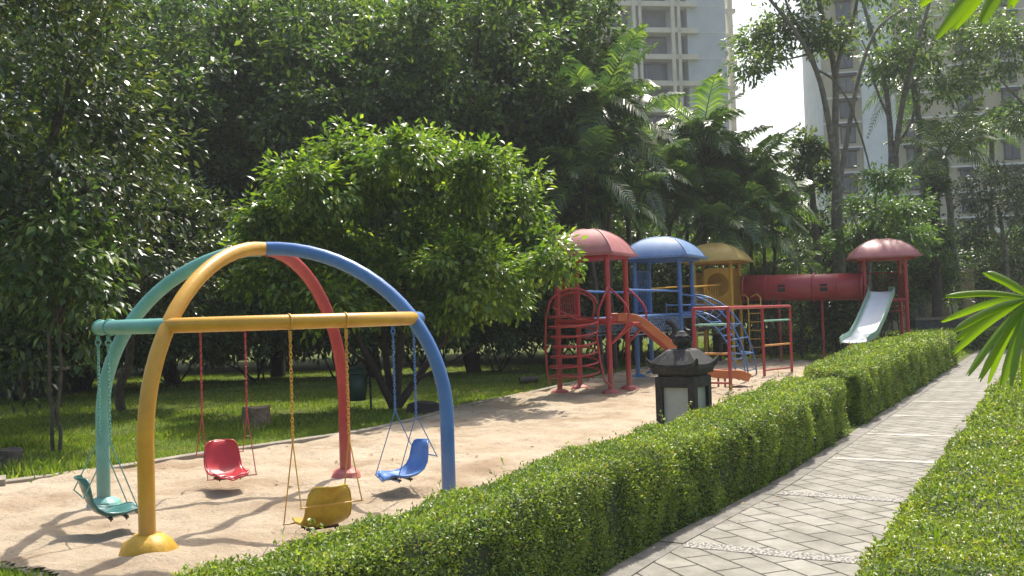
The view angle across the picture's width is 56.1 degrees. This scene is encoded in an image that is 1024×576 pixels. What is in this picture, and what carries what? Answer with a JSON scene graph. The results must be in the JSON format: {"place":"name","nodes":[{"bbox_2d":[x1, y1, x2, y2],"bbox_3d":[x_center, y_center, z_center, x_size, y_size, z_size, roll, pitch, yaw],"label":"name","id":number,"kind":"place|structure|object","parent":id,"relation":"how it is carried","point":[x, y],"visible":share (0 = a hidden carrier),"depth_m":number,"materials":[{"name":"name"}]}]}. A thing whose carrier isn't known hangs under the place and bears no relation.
{"place":"outdoors","nodes":[
{"label":"outdoors","id":0,"kind":"place"},
{"bbox_2d":[0,447,22,468],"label":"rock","id":1,"kind":"object","parent":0,"point":[14,453],"visible":0.52,"depth_m":13.88,"materials":[{"name":"grey stone"}]},
{"bbox_2d":[242,405,271,430],"bbox_3d":[-4.839,2.460,18.182,0.617,0.470,0.614,-2,-2,0],"label":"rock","id":2,"kind":"object","parent":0,"point":[258,413],"visible":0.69,"depth_m":17.96,"materials":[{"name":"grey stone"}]},
{"bbox_2d":[1,0,807,251],"label":"sky","id":3,"kind":"structure","parent":0,"point":[779,104],"materials":[{"name":"white"}]},
{"bbox_2d":[0,358,812,575],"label":"sand","id":4,"kind":"structure","parent":0,"point":[55,524],"depth_m":11.60,"materials":[{"name":"beige sand"}]},
{"bbox_2d":[86,242,455,556],"bbox_3d":[-2.560,0.963,10.086,3.373,2.898,3.333,-1,-2,-30],"label":"swing set","id":5,"kind":"object","parent":4,"relation":"on","point":[198,273],"visible":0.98,"depth_m":9.65,"materials":[{"name":"yellow paint"}]},
{"bbox_2d":[73,319,137,521],"bbox_3d":[-3.890,1.258,9.210,0.594,1.916,0.583,-1,-2,-33],"label":"swing","id":6,"kind":"object","parent":5,"relation":"hanging from","point":[122,509],"visible":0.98,"depth_m":9.05,"materials":[{"name":"teal paint"}]},
{"bbox_2d":[195,331,256,481],"bbox_3d":[-3.411,1.305,11.404,0.583,1.916,0.594,-1,-2,-32],"label":"swing","id":7,"kind":"object","parent":5,"relation":"hanging from","point":[222,460],"visible":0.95,"depth_m":11.50,"materials":[{"name":"red paint"}]},
{"bbox_2d":[283,312,362,532],"bbox_3d":[-1.744,1.208,8.719,0.583,1.976,0.594,-1,-2,-31],"label":"swing","id":8,"kind":"object","parent":5,"relation":"hanging from","point":[329,506],"visible":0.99,"depth_m":8.56,"materials":[{"name":"yellow paint"}]},
{"bbox_2d":[375,326,437,482],"bbox_3d":[-1.237,1.225,10.932,0.594,1.916,0.583,-1,-2,-33],"label":"swing","id":9,"kind":"object","parent":5,"relation":"hanging from","point":[416,462],"visible":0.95,"depth_m":10.98,"materials":[{"name":"blue paint"}]},
{"bbox_2d":[544,228,922,393],"bbox_3d":[7.560,0.387,28.346,7.960,4.411,16.473,-3,-2,26],"label":"play structure","id":10,"kind":"object","parent":4,"relation":"on","point":[725,286],"visible":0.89,"depth_m":28.88,"materials":[{"name":"red paint"}]},
{"bbox_2d":[692,305,792,389],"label":"monkey bars","id":11,"kind":"object","parent":4,"relation":"on","point":[727,309],"visible":0.92,"depth_m":23.47,"materials":[{"name":"red paint"}]},
{"bbox_2d":[0,315,977,575],"bbox_3d":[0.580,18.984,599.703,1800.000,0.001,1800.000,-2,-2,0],"label":"ground","id":12,"kind":"structure","parent":0,"point":[538,359],"depth_m":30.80,"materials":[{"name":"green plant"}]},
{"bbox_2d":[0,561,53,575],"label":"kerb","id":13,"kind":"structure","parent":12,"relation":"on","point":[18,568],"depth_m":7.86,"materials":[{"name":"concrete"}]},
{"bbox_2d":[14,366,69,406],"bbox_3d":[-12.260,2.573,24.948,1.300,1.020,0.600,-2,-2,0],"label":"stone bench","id":14,"kind":"object","parent":12,"relation":"on","point":[23,386],"visible":0.23,"depth_m":24.91,"materials":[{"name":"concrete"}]},
{"bbox_2d":[0,360,91,398],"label":"hedge","id":15,"kind":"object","parent":12,"relation":"on","point":[76,385],"depth_m":28.37,"materials":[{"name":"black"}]},
{"bbox_2d":[0,306,114,400],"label":"shrub","id":16,"kind":"object","parent":12,"relation":"on","point":[41,334],"visible":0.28,"depth_m":26.28,"materials":[{"name":"green plant"}]},
{"bbox_2d":[0,165,140,452],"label":"sapling","id":17,"kind":"object","parent":12,"relation":"on","point":[70,281],"visible":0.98,"depth_m":15.34,"materials":[{"name":"plant"}]},
{"bbox_2d":[0,126,161,327],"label":"broadleaf tree","id":18,"kind":"object","parent":12,"relation":"on","point":[128,216],"visible":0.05,"depth_m":20.27,"materials":[{"name":"green plant"}]},
{"bbox_2d":[2,282,195,392],"bbox_3d":[-13.304,1.220,29.932,6.100,4.167,4.837,-2,-2,0],"label":"shrub","id":19,"kind":"object","parent":12,"relation":"on","point":[139,344],"visible":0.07,"depth_m":29.36,"materials":[{"name":"green plant"}]},
{"bbox_2d":[0,0,209,415],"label":"broadleaf tree","id":20,"kind":"object","parent":12,"relation":"on","point":[46,158],"visible":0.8,"depth_m":17.07,"materials":[{"name":"green plant"}]},
{"bbox_2d":[0,0,223,365],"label":"broadleaf tree","id":21,"kind":"object","parent":12,"relation":"on","point":[128,24],"depth_m":48.24,"materials":[{"name":"green plant"}]},
{"bbox_2d":[0,0,232,260],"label":"broadleaf tree","id":22,"kind":"object","parent":12,"relation":"on","point":[196,100],"visible":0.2,"depth_m":29.07,"materials":[{"name":"green plant"}]},
{"bbox_2d":[38,155,245,410],"bbox_3d":[-9.088,-0.170,22.872,5.183,6.335,5.092,-2,-2,0],"label":"broadleaf tree","id":23,"kind":"object","parent":12,"relation":"on","point":[184,199],"visible":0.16,"depth_m":22.99,"materials":[{"name":"green plant"}]},
{"bbox_2d":[0,416,307,482],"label":"weeds","id":24,"kind":"object","parent":12,"relation":"on","point":[31,467],"visible":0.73,"depth_m":13.64,"materials":[{"name":"green plant"}]},
{"bbox_2d":[89,270,255,387],"bbox_3d":[-11.332,1.213,31.049,6.462,4.136,5.434,-2,-2,0],"label":"shrub","id":25,"kind":"object","parent":12,"relation":"on","point":[186,341],"visible":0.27,"depth_m":30.23,"materials":[{"name":"green plant"}]},
{"bbox_2d":[28,0,317,383],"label":"broadleaf tree","id":26,"kind":"object","parent":12,"relation":"on","point":[224,66],"visible":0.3,"depth_m":31.66,"materials":[{"name":"green plant"}]},
{"bbox_2d":[103,222,258,372],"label":"shrub","id":27,"kind":"object","parent":12,"relation":"on","point":[217,362],"visible":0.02,"depth_m":40.77,"materials":[{"name":"green plant"}]},
{"bbox_2d":[102,0,356,360],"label":"broadleaf tree","id":28,"kind":"object","parent":12,"relation":"on","point":[196,8],"visible":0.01,"depth_m":49.90,"materials":[{"name":"green plant"}]},
{"bbox_2d":[171,264,333,380],"bbox_3d":[-8.881,0.942,33.066,6.407,4.648,5.184,-2,-2,0],"label":"shrub","id":29,"kind":"object","parent":12,"relation":"on","point":[255,338],"visible":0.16,"depth_m":31.95,"materials":[{"name":"green plant"}]},
{"bbox_2d":[191,248,328,368],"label":"shrub","id":30,"kind":"object","parent":12,"relation":"on","point":[286,355],"visible":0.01,"depth_m":40.73,"materials":[{"name":"green plant"}]},
{"bbox_2d":[146,0,397,377],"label":"broadleaf tree","id":31,"kind":"object","parent":12,"relation":"on","point":[277,367],"visible":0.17,"depth_m":33.34,"materials":[{"name":"green plant"}]},
{"bbox_2d":[251,248,424,368],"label":"shrub","id":32,"kind":"object","parent":12,"relation":"on","point":[302,358],"depth_m":41.30,"materials":[{"name":"green plant"}]},
{"bbox_2d":[257,273,436,378],"bbox_3d":[-5.715,1.010,33.024,7.033,4.304,4.896,-2,-2,0],"label":"shrub","id":33,"kind":"object","parent":12,"relation":"on","point":[367,330],"visible":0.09,"depth_m":31.82,"materials":[{"name":"green plant"}]},
{"bbox_2d":[348,366,371,409],"bbox_3d":[-3.443,2.214,21.264,0.510,0.990,0.480,-3,-2,37],"label":"litter bin","id":34,"kind":"object","parent":12,"relation":"on","point":[357,380],"visible":0.74,"depth_m":21.08,"materials":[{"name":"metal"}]},
{"bbox_2d":[209,0,519,377],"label":"broadleaf tree","id":35,"kind":"object","parent":12,"relation":"on","point":[338,50],"visible":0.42,"depth_m":31.31,"materials":[{"name":"green plant"}]},
{"bbox_2d":[210,0,535,355],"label":"broadleaf tree","id":36,"kind":"object","parent":12,"relation":"on","point":[348,14],"visible":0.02,"depth_m":49.86,"materials":[{"name":"green plant"}]},
{"bbox_2d":[214,111,588,408],"bbox_3d":[-2.590,-0.648,21.570,8.432,6.760,4.978,-2,-2,0],"label":"broadleaf tree","id":37,"kind":"object","parent":12,"relation":"on","point":[414,162],"visible":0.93,"depth_m":20.55,"materials":[{"name":"green plant"}]},
{"bbox_2d":[6,358,815,483],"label":"kerb","id":38,"kind":"structure","parent":12,"relation":"on","point":[189,456],"depth_m":15.61,"materials":[{"name":"concrete"}]},
{"bbox_2d":[405,400,438,414],"bbox_3d":[-1.830,2.507,19.925,0.798,0.290,0.806,-2,-2,0],"label":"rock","id":39,"kind":"object","parent":12,"relation":"on","point":[423,407],"visible":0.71,"depth_m":19.66,"materials":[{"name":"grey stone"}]},
{"bbox_2d":[348,270,508,374],"bbox_3d":[-3.127,1.105,33.279,6.447,3.964,4.791,-2,-2,0],"label":"shrub","id":40,"kind":"object","parent":12,"relation":"on","point":[490,332],"visible":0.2,"depth_m":32.58,"materials":[{"name":"green plant"}]},
{"bbox_2d":[388,230,538,361],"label":"shrub","id":41,"kind":"object","parent":12,"relation":"on","point":[497,355],"depth_m":43.62,"materials":[{"name":"green plant"}]},
{"bbox_2d":[323,0,617,373],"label":"broadleaf tree","id":42,"kind":"object","parent":12,"relation":"on","point":[484,19],"visible":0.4,"depth_m":32.33,"materials":[{"name":"green plant"}]},
{"bbox_2d":[168,370,851,575],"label":"hedge","id":43,"kind":"object","parent":12,"relation":"on","point":[595,508],"visible":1,"depth_m":7.36,"materials":[{"name":"green plant"}]},
{"bbox_2d":[434,263,593,372],"bbox_3d":[-0.001,0.694,33.938,6.013,4.631,5.389,-2,-2,0],"label":"shrub","id":44,"kind":"object","parent":12,"relation":"on","point":[540,312],"visible":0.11,"depth_m":33.04,"materials":[{"name":"green plant"}]},
{"bbox_2d":[383,0,651,348],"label":"broadleaf tree","id":45,"kind":"object","parent":12,"relation":"on","point":[584,23],"visible":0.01,"depth_m":51.89,"materials":[{"name":"green plant"}]},
{"bbox_2d":[453,229,596,360],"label":"shrub","id":46,"kind":"object","parent":12,"relation":"on","point":[480,348],"visible":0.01,"depth_m":42.76,"materials":[{"name":"green plant"}]},
{"bbox_2d":[447,0,647,365],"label":"broadleaf tree","id":47,"kind":"object","parent":12,"relation":"on","point":[586,49],"visible":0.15,"depth_m":36.05,"materials":[{"name":"green plant"}]},
{"bbox_2d":[498,260,671,364],"bbox_3d":[2.141,0.611,35.478,7.021,4.764,5.055,-1,-2,-16],"label":"shrub","id":48,"kind":"object","parent":12,"relation":"on","point":[618,304],"visible":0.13,"depth_m":34.72,"materials":[{"name":"green plant"}]},
{"bbox_2d":[509,22,693,371],"bbox_3d":[3.553,-2.813,33.903,8.497,11.445,6.087,0,-2,-38],"label":"palm tree","id":49,"kind":"object","parent":12,"relation":"on","point":[628,178],"visible":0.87,"depth_m":32.76,"materials":[{"name":"green plant"}]},
{"bbox_2d":[532,194,699,353],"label":"shrub","id":50,"kind":"object","parent":12,"relation":"on","point":[547,347],"depth_m":45.43,"materials":[{"name":"green plant"}]},
{"bbox_2d":[559,205,700,358],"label":"shrub","id":51,"kind":"object","parent":12,"relation":"on","point":[633,236],"visible":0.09,"depth_m":40.82,"materials":[{"name":"green plant"}]},
{"bbox_2d":[581,260,712,361],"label":"shrub","id":52,"kind":"object","parent":12,"relation":"on","point":[671,271],"visible":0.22,"depth_m":37.20,"materials":[{"name":"green plant"}]},
{"bbox_2d":[483,310,810,341],"bbox_3d":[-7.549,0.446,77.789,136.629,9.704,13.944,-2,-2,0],"label":"hedge","id":53,"kind":"object","parent":12,"relation":"on","point":[782,322],"visible":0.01,"depth_m":77.30,"materials":[{"name":"green plant"}]},
{"bbox_2d":[645,331,718,424],"bbox_3d":[2.134,1.401,11.913,0.694,1.745,0.694,-3,-2,34],"label":"stone lantern","id":54,"kind":"object","parent":12,"relation":"on","point":[683,378],"visible":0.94,"depth_m":11.77,"materials":[{"name":"grey stone"}]},
{"bbox_2d":[619,73,778,357],"bbox_3d":[7.597,-2.526,38.738,5.510,10.897,6.622,-3,-2,41],"label":"palm tree","id":55,"kind":"object","parent":12,"relation":"on","point":[705,135],"visible":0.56,"depth_m":37.28,"materials":[{"name":"green plant"}]},
{"bbox_2d":[646,128,764,346],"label":"broadleaf tree","id":56,"kind":"object","parent":12,"relation":"on","point":[679,224],"visible":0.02,"depth_m":50.04,"materials":[{"name":"green plant"}]},
{"bbox_2d":[664,243,810,331],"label":"shrub","id":57,"kind":"object","parent":12,"relation":"on","point":[747,305],"visible":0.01,"depth_m":42.59,"materials":[{"name":"green plant"}]},
{"bbox_2d":[675,124,821,360],"bbox_3d":[9.078,-1.831,37.067,4.352,9.328,6.750,-3,-2,36],"label":"palm tree","id":58,"kind":"object","parent":12,"relation":"on","point":[754,191],"visible":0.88,"depth_m":36.77,"materials":[{"name":"green plant"}]},
{"bbox_2d":[723,223,807,332],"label":"shrub","id":59,"kind":"object","parent":12,"relation":"on","point":[758,269],"visible":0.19,"depth_m":40.49,"materials":[{"name":"green plant"}]},
{"bbox_2d":[710,325,871,356],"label":"hedge","id":60,"kind":"object","parent":12,"relation":"on","point":[809,345],"visible":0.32,"depth_m":40.19,"materials":[{"name":"green plant"}]},
{"bbox_2d":[767,230,833,357],"bbox_3d":[11.280,0.248,36.900,2.682,5.013,2.569,-2,-2,0],"label":"palm tree","id":61,"kind":"object","parent":12,"relation":"on","point":[792,265],"visible":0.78,"depth_m":37.04,"materials":[{"name":"green plant"}]},
{"bbox_2d":[774,121,843,273],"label":"broadleaf tree","id":62,"kind":"object","parent":12,"relation":"on","point":[811,153],"visible":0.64,"depth_m":41.84,"materials":[{"name":"green plant"}]},
{"bbox_2d":[742,219,881,326],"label":"shrub","id":63,"kind":"object","parent":12,"relation":"on","point":[799,239],"visible":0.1,"depth_m":45.22,"materials":[{"name":"green plant"}]},
{"bbox_2d":[716,0,908,272],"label":"broadleaf tree","id":64,"kind":"object","parent":12,"relation":"on","point":[767,30],"visible":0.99,"depth_m":40.03,"materials":[{"name":"green plant"}]},
{"bbox_2d":[766,194,864,326],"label":"shrub","id":65,"kind":"object","parent":12,"relation":"on","point":[829,198],"visible":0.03,"depth_m":54.49,"materials":[{"name":"green plant"}]},
{"bbox_2d":[782,265,896,353],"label":"shrub","id":66,"kind":"object","parent":12,"relation":"on","point":[843,314],"visible":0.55,"depth_m":36.02,"materials":[{"name":"green plant"}]},
{"bbox_2d":[803,217,924,317],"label":"shrub","id":67,"kind":"object","parent":12,"relation":"on","point":[856,271],"visible":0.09,"depth_m":45.18,"materials":[{"name":"green plant"}]},
{"bbox_2d":[813,157,945,290],"bbox_3d":[14.049,-1.876,37.120,4.820,5.907,5.073,-3,-2,29],"label":"broadleaf tree","id":68,"kind":"object","parent":12,"relation":"on","point":[900,210],"visible":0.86,"depth_m":36.67,"materials":[{"name":"green plant"}]},
{"bbox_2d":[802,328,957,424],"bbox_3d":[9.475,1.798,23.555,1.481,1.289,17.119,-3,-2,30],"label":"hedge","id":69,"kind":"object","parent":12,"relation":"on","point":[880,375],"visible":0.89,"depth_m":19.24,"materials":[{"name":"green plant"}]},
{"bbox_2d":[830,213,959,337],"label":"shrub","id":70,"kind":"object","parent":12,"relation":"on","point":[884,334],"visible":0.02,"depth_m":55.83,"materials":[{"name":"green plant"}]},
{"bbox_2d":[854,24,968,316],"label":"palm tree","id":71,"kind":"object","parent":12,"relation":"on","point":[918,116],"visible":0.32,"depth_m":50.05,"materials":[{"name":"green plant"}]},
{"bbox_2d":[849,222,982,330],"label":"shrub","id":72,"kind":"object","parent":12,"relation":"on","point":[923,282],"visible":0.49,"depth_m":44.27,"materials":[{"name":"green plant"}]},
{"bbox_2d":[822,227,1023,332],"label":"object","id":73,"kind":"structure","parent":12,"relation":"on","point":[894,325],"depth_m":66.37,"materials":[{"name":"grey concrete"}]},
{"bbox_2d":[851,0,1016,319],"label":"broadleaf tree","id":74,"kind":"object","parent":12,"relation":"on","point":[968,71],"visible":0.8,"depth_m":46.17,"materials":[{"name":"green plant"}]},
{"bbox_2d":[854,354,1023,575],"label":"hedge","id":75,"kind":"object","parent":12,"relation":"on","point":[971,493],"visible":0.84,"depth_m":7.50,"materials":[{"name":"green plant"}]},
{"bbox_2d":[913,164,964,316],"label":"broadleaf tree","id":76,"kind":"object","parent":12,"relation":"on","point":[937,184],"visible":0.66,"depth_m":43.53,"materials":[{"name":"green plant"}]},
{"bbox_2d":[883,96,1000,310],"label":"palm tree","id":77,"kind":"object","parent":12,"relation":"on","point":[928,158],"visible":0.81,"depth_m":45.60,"materials":[{"name":"green plant"}]},
{"bbox_2d":[885,325,1022,349],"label":"hedge","id":78,"kind":"object","parent":12,"relation":"on","point":[978,342],"visible":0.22,"depth_m":39.22,"materials":[{"name":"green plant"}]},
{"bbox_2d":[910,315,1005,331],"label":"stone wall","id":79,"kind":"structure","parent":12,"relation":"on","point":[922,323],"depth_m":43.70,"materials":[{"name":"concrete"}]},
{"bbox_2d":[914,216,1001,315],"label":"shrub","id":80,"kind":"object","parent":12,"relation":"on","point":[959,255],"visible":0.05,"depth_m":59.44,"materials":[{"name":"green plant"}]},
{"bbox_2d":[901,0,1023,389],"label":"fan palm","id":81,"kind":"object","parent":12,"relation":"on","point":[960,13],"visible":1,"depth_m":2.54,"materials":[{"name":"green plant"}]},
{"bbox_2d":[961,269,975,315],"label":"gate post","id":82,"kind":"object","parent":12,"relation":"on","point":[968,302],"visible":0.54,"depth_m":46.80,"materials":[{"name":"beige stone"}]},
{"bbox_2d":[949,234,1013,303],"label":"broadleaf tree","id":83,"kind":"object","parent":12,"relation":"on","point":[987,282],"visible":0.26,"depth_m":51.06,"materials":[{"name":"green plant"}]},
{"bbox_2d":[945,157,1023,317],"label":"broadleaf tree","id":84,"kind":"object","parent":12,"relation":"on","point":[1008,263],"visible":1,"depth_m":40.34,"materials":[{"name":"green plant"}]},
{"bbox_2d":[948,210,1023,307],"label":"shrub","id":85,"kind":"object","parent":12,"relation":"on","point":[1017,243],"visible":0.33,"depth_m":49.74,"materials":[{"name":"green plant"}]},
{"bbox_2d":[953,104,1023,290],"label":"palm tree","id":86,"kind":"object","parent":12,"relation":"on","point":[992,154],"visible":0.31,"depth_m":55.02,"materials":[{"name":"green plant"}]},
{"bbox_2d":[488,0,738,323],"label":"apartment tower","id":87,"kind":"structure","parent":0,"point":[686,55],"depth_m":119.20,"materials":[{"name":"white"}]},
{"bbox_2d":[641,11,665,26],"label":"window","id":88,"kind":"structure","parent":87,"relation":"in","point":[652,18],"depth_m":119.48,"materials":[{"name":"grey glass"}]},
{"bbox_2d":[642,37,666,53],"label":"window","id":89,"kind":"structure","parent":87,"relation":"in","point":[661,48],"depth_m":119.42,"materials":[{"name":"grey glass"}]},
{"bbox_2d":[643,63,667,79],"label":"window","id":90,"kind":"structure","parent":87,"relation":"in","point":[652,71],"depth_m":119.31,"materials":[{"name":"grey glass"}]},
{"bbox_2d":[634,348,1022,575],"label":"path","id":91,"kind":"structure","parent":0,"point":[842,526],"depth_m":9.54,"materials":[{"name":"stone"}]},
{"bbox_2d":[0,378,970,575],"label":"fallen leaves","id":92,"kind":"object","parent":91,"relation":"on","point":[529,460],"visible":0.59,"depth_m":13.14,"materials":[{"name":"brown plant"}]},
{"bbox_2d":[601,350,979,575],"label":"path edging","id":93,"kind":"object","parent":91,"relation":"on","point":[640,561],"visible":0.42,"depth_m":9.93,"materials":[{"name":"grey concrete"}]},
{"bbox_2d":[682,491,926,564],"bbox_3d":[2.325,2.132,7.530,2.130,0.001,5.573,-3,-2,30],"label":"pebble band","id":94,"kind":"object","parent":91,"relation":"on","point":[804,555],"visible":0.64,"depth_m":7.94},
{"bbox_2d":[831,367,1001,462],"bbox_3d":[11.120,2.295,22.774,1.930,0.001,24.823,-3,-2,30],"label":"path band","id":95,"kind":"object","parent":91,"relation":"on","point":[918,434],"visible":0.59,"depth_m":14.58,"materials":[{"name":"stone"}]},
{"bbox_2d":[800,0,1023,243],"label":"apartment tower","id":96,"kind":"structure","parent":0,"point":[877,150],"depth_m":103.10,"materials":[{"name":"white concrete"}]},
{"bbox_2d":[832,0,851,18],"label":"window","id":97,"kind":"structure","parent":96,"relation":"in","point":[845,4],"depth_m":104.24,"materials":[{"name":"grey glass"}]},
{"bbox_2d":[835,48,855,68],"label":"window","id":98,"kind":"structure","parent":96,"relation":"in","point":[845,63],"depth_m":104.04,"materials":[{"name":"grey glass"}]},
{"bbox_2d":[838,72,856,93],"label":"window","id":99,"kind":"structure","parent":96,"relation":"in","point":[844,79],"depth_m":103.96,"materials":[{"name":"grey glass"}]},
{"bbox_2d":[839,97,857,118],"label":"window","id":100,"kind":"structure","parent":96,"relation":"in","point":[844,107],"depth_m":103.96,"materials":[{"name":"grey glass"}]},
{"bbox_2d":[839,122,858,143],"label":"window","id":101,"kind":"structure","parent":96,"relation":"in","point":[842,126],"depth_m":103.78,"materials":[{"name":"grey glass"}]},
{"bbox_2d":[839,147,859,168],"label":"window","id":102,"kind":"structure","parent":96,"relation":"in","point":[851,161],"depth_m":103.71,"materials":[{"name":"grey glass"}]},
{"bbox_2d":[842,173,860,193],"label":"window","id":103,"kind":"structure","parent":96,"relation":"in","point":[846,183],"depth_m":103.71,"materials":[{"name":"grey glass"}]},
{"bbox_2d":[957,166,979,186],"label":"window","id":104,"kind":"structure","parent":96,"relation":"in","point":[963,170],"depth_m":101.60,"materials":[{"name":"grey glass"}]},
{"bbox_2d":[998,86,1021,106],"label":"window","id":105,"kind":"structure","parent":96,"relation":"in","point":[1008,94],"depth_m":101.06,"materials":[{"name":"grey glass"}]},
{"bbox_2d":[1001,138,1023,159],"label":"window","id":106,"kind":"structure","parent":96,"relation":"in","point":[1011,152],"depth_m":100.96,"materials":[{"name":"grey glass"}]},
{"bbox_2d":[958,3,1023,141],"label":"broadleaf tree","id":107,"kind":"object","parent":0,"point":[1007,41],"visible":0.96,"depth_m":42.58,"materials":[{"name":"green plant"}]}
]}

